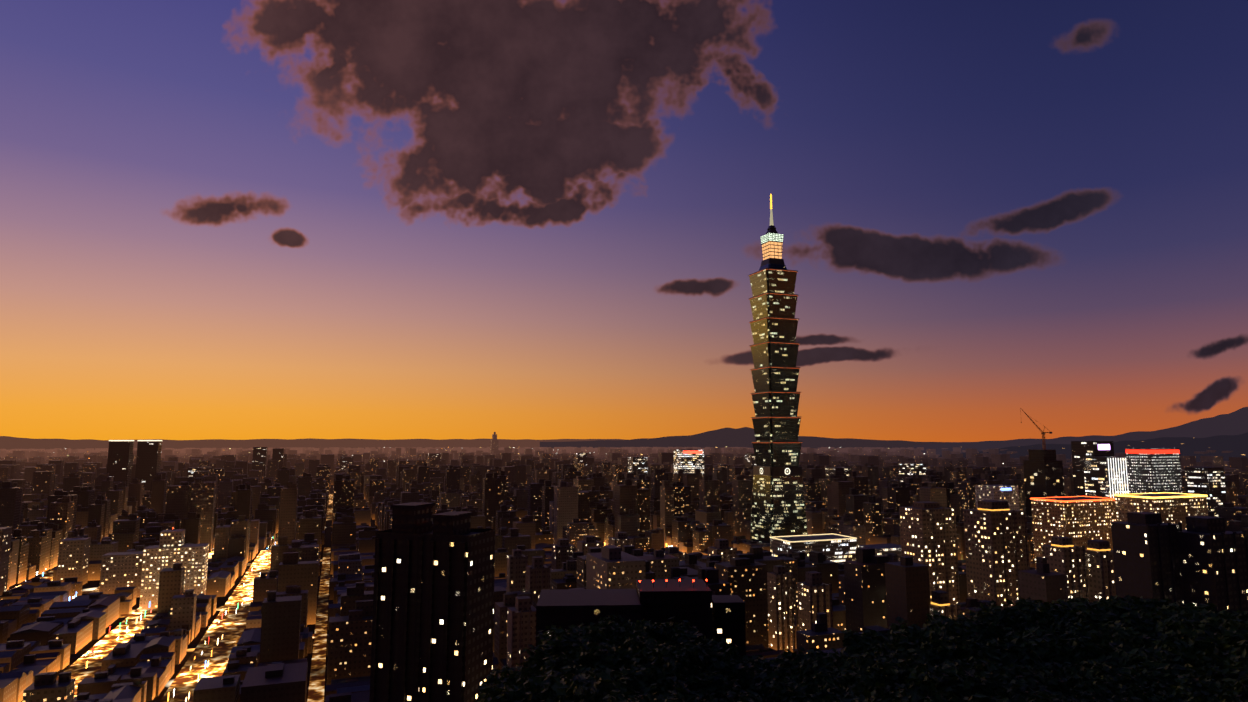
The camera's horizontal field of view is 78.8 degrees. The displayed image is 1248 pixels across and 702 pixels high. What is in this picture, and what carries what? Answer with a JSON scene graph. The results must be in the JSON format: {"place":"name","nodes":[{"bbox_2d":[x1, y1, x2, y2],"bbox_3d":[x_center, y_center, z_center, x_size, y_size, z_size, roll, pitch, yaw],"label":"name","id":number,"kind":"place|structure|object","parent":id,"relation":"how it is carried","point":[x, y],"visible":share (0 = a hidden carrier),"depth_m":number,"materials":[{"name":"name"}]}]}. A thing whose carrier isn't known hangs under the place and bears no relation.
{"place":"outdoors","nodes":[
{"label":"outdoors","id":0,"kind":"place"},
{"bbox_2d":[0,436,624,449],"bbox_3d":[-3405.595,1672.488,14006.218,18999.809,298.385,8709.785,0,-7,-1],"label":"mountain ridge","id":1,"kind":"structure","parent":0,"point":[8,443],"depth_m":13248.84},
{"bbox_2d":[7,486,795,701],"bbox_3d":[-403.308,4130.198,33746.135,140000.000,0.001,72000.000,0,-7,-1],"label":"street","id":2,"kind":"structure","parent":0,"point":[95,584],"depth_m":616.57,"materials":[{"name":"grey asphalt"}]},
{"bbox_2d":[748,194,807,542],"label":"skyscraper","id":3,"kind":"structure","parent":2,"relation":"on","point":[778,504],"depth_m":1060.24,"materials":[{"name":"glass"}]},
{"bbox_2d":[0,410,1247,701],"bbox_3d":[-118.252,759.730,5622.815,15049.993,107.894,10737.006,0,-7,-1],"label":"city buildings","id":4,"kind":"structure","parent":0,"point":[232,508],"depth_m":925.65,"materials":[{"name":"black concrete"}]},
{"bbox_2d":[0,0,1247,441],"label":"sky","id":5,"kind":"structure","parent":0,"point":[220,219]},
{"bbox_2d":[540,427,950,448],"bbox_3d":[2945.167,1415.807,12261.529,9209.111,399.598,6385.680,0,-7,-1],"label":"mountain","id":6,"kind":"structure","parent":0,"point":[732,437],"depth_m":11354.63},
{"bbox_2d":[914,407,1247,454],"bbox_3d":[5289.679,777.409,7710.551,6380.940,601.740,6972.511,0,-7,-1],"label":"mountain","id":7,"kind":"structure","parent":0,"point":[1234,423],"depth_m":6451.34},
{"bbox_2d":[938,432,1247,461],"bbox_3d":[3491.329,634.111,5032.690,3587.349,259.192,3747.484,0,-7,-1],"label":"mountain ridge","id":8,"kind":"structure","parent":0,"point":[1237,445],"depth_m":4382.92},
{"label":"hill terrain","id":9,"kind":"structure","parent":0,"visible":0},
{"bbox_2d":[479,665,511,696],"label":"tree","id":10,"kind":"object","parent":9,"relation":"on","point":[490,678],"visible":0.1,"depth_m":131.74,"materials":[{"name":"green plant"}]},
{"bbox_2d":[483,663,528,699],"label":"tree","id":11,"kind":"object","parent":9,"relation":"on","point":[514,675],"visible":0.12,"depth_m":115.00,"materials":[{"name":"green plant"}]},
{"bbox_2d":[477,671,544,701],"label":"tree","id":12,"kind":"object","parent":9,"relation":"on","point":[483,689],"visible":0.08,"depth_m":101.61,"materials":[{"name":"green plant"}]},
{"bbox_2d":[484,676,572,701],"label":"tree","id":13,"kind":"object","parent":9,"relation":"on","point":[522,693],"visible":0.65,"depth_m":80.85,"materials":[{"name":"green plant"}]},
{"bbox_2d":[531,625,588,655],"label":"tree","id":14,"kind":"object","parent":9,"relation":"on","point":[551,628],"visible":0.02,"depth_m":127.33,"materials":[{"name":"green plant"}]},
{"bbox_2d":[512,635,609,684],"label":"tree","id":15,"kind":"object","parent":9,"relation":"on","point":[535,662],"visible":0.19,"depth_m":106.16,"materials":[{"name":"green plant"}]},
{"bbox_2d":[541,628,609,648],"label":"tree","id":16,"kind":"object","parent":9,"relation":"on","point":[571,638],"visible":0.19,"depth_m":113.08,"materials":[{"name":"green plant"}]},
{"bbox_2d":[539,640,619,686],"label":"tree","id":17,"kind":"object","parent":9,"relation":"on","point":[580,655],"visible":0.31,"depth_m":94.52,"materials":[{"name":"green plant"}]},
{"bbox_2d":[538,665,625,701],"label":"tree","id":18,"kind":"object","parent":9,"relation":"on","point":[560,673],"visible":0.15,"depth_m":83.55,"materials":[{"name":"green plant"}]},
{"bbox_2d":[562,620,616,641],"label":"tree","id":19,"kind":"object","parent":9,"relation":"on","point":[590,628],"visible":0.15,"depth_m":119.08,"materials":[{"name":"green plant"}]},
{"bbox_2d":[561,687,634,701],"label":"tree","id":20,"kind":"object","parent":9,"relation":"on","point":[604,695],"visible":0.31,"depth_m":73.15,"materials":[{"name":"green plant"}]},
{"bbox_2d":[549,668,653,701],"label":"tree","id":21,"kind":"object","parent":9,"relation":"on","point":[592,687],"visible":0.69,"depth_m":75.47,"materials":[{"name":"green plant"}]},
{"bbox_2d":[567,666,644,695],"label":"tree","id":22,"kind":"object","parent":9,"relation":"on","point":[636,687],"visible":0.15,"depth_m":84.92,"materials":[{"name":"green plant"}]},
{"bbox_2d":[660,617,697,642],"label":"tree","id":23,"kind":"object","parent":9,"relation":"on","point":[684,626],"visible":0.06,"depth_m":153.82,"materials":[{"name":"green plant"}]},
{"bbox_2d":[666,631,722,670],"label":"tree","id":24,"kind":"object","parent":9,"relation":"on","point":[701,646],"visible":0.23,"depth_m":139.28,"materials":[{"name":"green plant"}]},
{"bbox_2d":[709,637,738,653],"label":"tree","id":25,"kind":"object","parent":9,"relation":"on","point":[727,645],"visible":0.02,"depth_m":176.57,"materials":[{"name":"green plant"}]},
{"bbox_2d":[707,638,743,659],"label":"tree","id":26,"kind":"object","parent":9,"relation":"on","point":[723,643],"visible":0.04,"depth_m":169.44,"materials":[{"name":"green plant"}]},
{"bbox_2d":[717,647,733,658],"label":"tree","id":27,"kind":"object","parent":9,"relation":"on","point":[731,656],"depth_m":153.21,"materials":[{"name":"green plant"}]},
{"bbox_2d":[763,649,804,663],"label":"tree","id":28,"kind":"object","parent":9,"relation":"on","point":[781,657],"visible":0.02,"depth_m":185.29,"materials":[{"name":"green plant"}]},
{"bbox_2d":[762,677,834,701],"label":"tree","id":29,"kind":"object","parent":9,"relation":"on","point":[795,688],"visible":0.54,"depth_m":112.02,"materials":[{"name":"green plant"}]},
{"bbox_2d":[794,692,817,701],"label":"tree","id":30,"kind":"object","parent":9,"relation":"on","point":[808,698],"visible":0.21,"depth_m":108.53,"materials":[{"name":"green plant"}]},
{"bbox_2d":[782,646,830,670],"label":"tree","id":31,"kind":"object","parent":9,"relation":"on","point":[796,661],"visible":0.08,"depth_m":166.86,"materials":[{"name":"green plant"}]},
{"bbox_2d":[793,658,849,685],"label":"tree","id":32,"kind":"object","parent":9,"relation":"on","point":[809,671],"visible":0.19,"depth_m":128.30,"materials":[{"name":"green plant"}]},
{"bbox_2d":[802,673,842,695],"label":"tree","id":33,"kind":"object","parent":9,"relation":"on","point":[809,681],"visible":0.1,"depth_m":119.59,"materials":[{"name":"green plant"}]},
{"bbox_2d":[817,669,862,695],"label":"tree","id":34,"kind":"object","parent":9,"relation":"on","point":[848,681],"visible":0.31,"depth_m":113.59,"materials":[{"name":"green plant"}]},
{"bbox_2d":[841,628,886,659],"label":"tree","id":35,"kind":"object","parent":9,"relation":"on","point":[856,643],"visible":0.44,"depth_m":155.21,"materials":[{"name":"green plant"}]},
{"bbox_2d":[873,629,924,655],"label":"tree","id":36,"kind":"object","parent":9,"relation":"on","point":[899,639],"visible":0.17,"depth_m":127.69,"materials":[{"name":"green plant"}]},
{"bbox_2d":[877,616,933,645],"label":"tree","id":37,"kind":"object","parent":9,"relation":"on","point":[915,630],"visible":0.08,"depth_m":146.28,"materials":[{"name":"green plant"}]},
{"bbox_2d":[925,610,949,622],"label":"tree","id":38,"kind":"object","parent":9,"relation":"on","point":[937,617],"visible":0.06,"depth_m":159.38,"materials":[{"name":"green plant"}]},
{"bbox_2d":[900,691,982,701],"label":"tree","id":39,"kind":"object","parent":9,"relation":"on","point":[977,699],"visible":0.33,"depth_m":79.45,"materials":[{"name":"green plant"}]},
{"bbox_2d":[974,600,1023,621],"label":"tree","id":40,"kind":"object","parent":9,"relation":"on","point":[993,602],"visible":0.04,"depth_m":170.64,"materials":[{"name":"green plant"}]},
{"bbox_2d":[1005,597,1059,609],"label":"tree","id":41,"kind":"object","parent":9,"relation":"on","point":[1022,602],"visible":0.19,"depth_m":181.93,"materials":[{"name":"green plant"}]},
{"bbox_2d":[1020,603,1076,632],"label":"tree","id":42,"kind":"object","parent":9,"relation":"on","point":[1041,613],"visible":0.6,"depth_m":162.61,"materials":[{"name":"green plant"}]},
{"bbox_2d":[1051,598,1084,604],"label":"tree","id":43,"kind":"object","parent":9,"relation":"on","point":[1057,601],"visible":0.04,"depth_m":194.01,"materials":[{"name":"green plant"}]},
{"bbox_2d":[1059,599,1091,607],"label":"tree","id":44,"kind":"object","parent":9,"relation":"on","point":[1068,601],"visible":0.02,"depth_m":182.64,"materials":[{"name":"green plant"}]},
{"bbox_2d":[1092,595,1145,604],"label":"tree","id":45,"kind":"object","parent":9,"relation":"on","point":[1127,598],"visible":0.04,"depth_m":180.70,"materials":[{"name":"green plant"}]},
{"bbox_2d":[1156,602,1219,614],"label":"tree","id":46,"kind":"object","parent":9,"relation":"on","point":[1173,607],"visible":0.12,"depth_m":161.56,"materials":[{"name":"green plant"}]},
{"bbox_2d":[1169,697,1209,701],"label":"tree","id":47,"kind":"object","parent":9,"relation":"on","point":[1201,699],"visible":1,"depth_m":87.31,"materials":[{"name":"green plant"}]},
{"bbox_2d":[1184,662,1223,669],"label":"tree","id":48,"kind":"object","parent":9,"relation":"on","point":[1215,665],"depth_m":110.03,"materials":[{"name":"green plant"}]},
{"bbox_2d":[1213,639,1247,667],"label":"tree","id":49,"kind":"object","parent":9,"relation":"on","point":[1232,650],"visible":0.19,"depth_m":111.00,"materials":[{"name":"green plant"}]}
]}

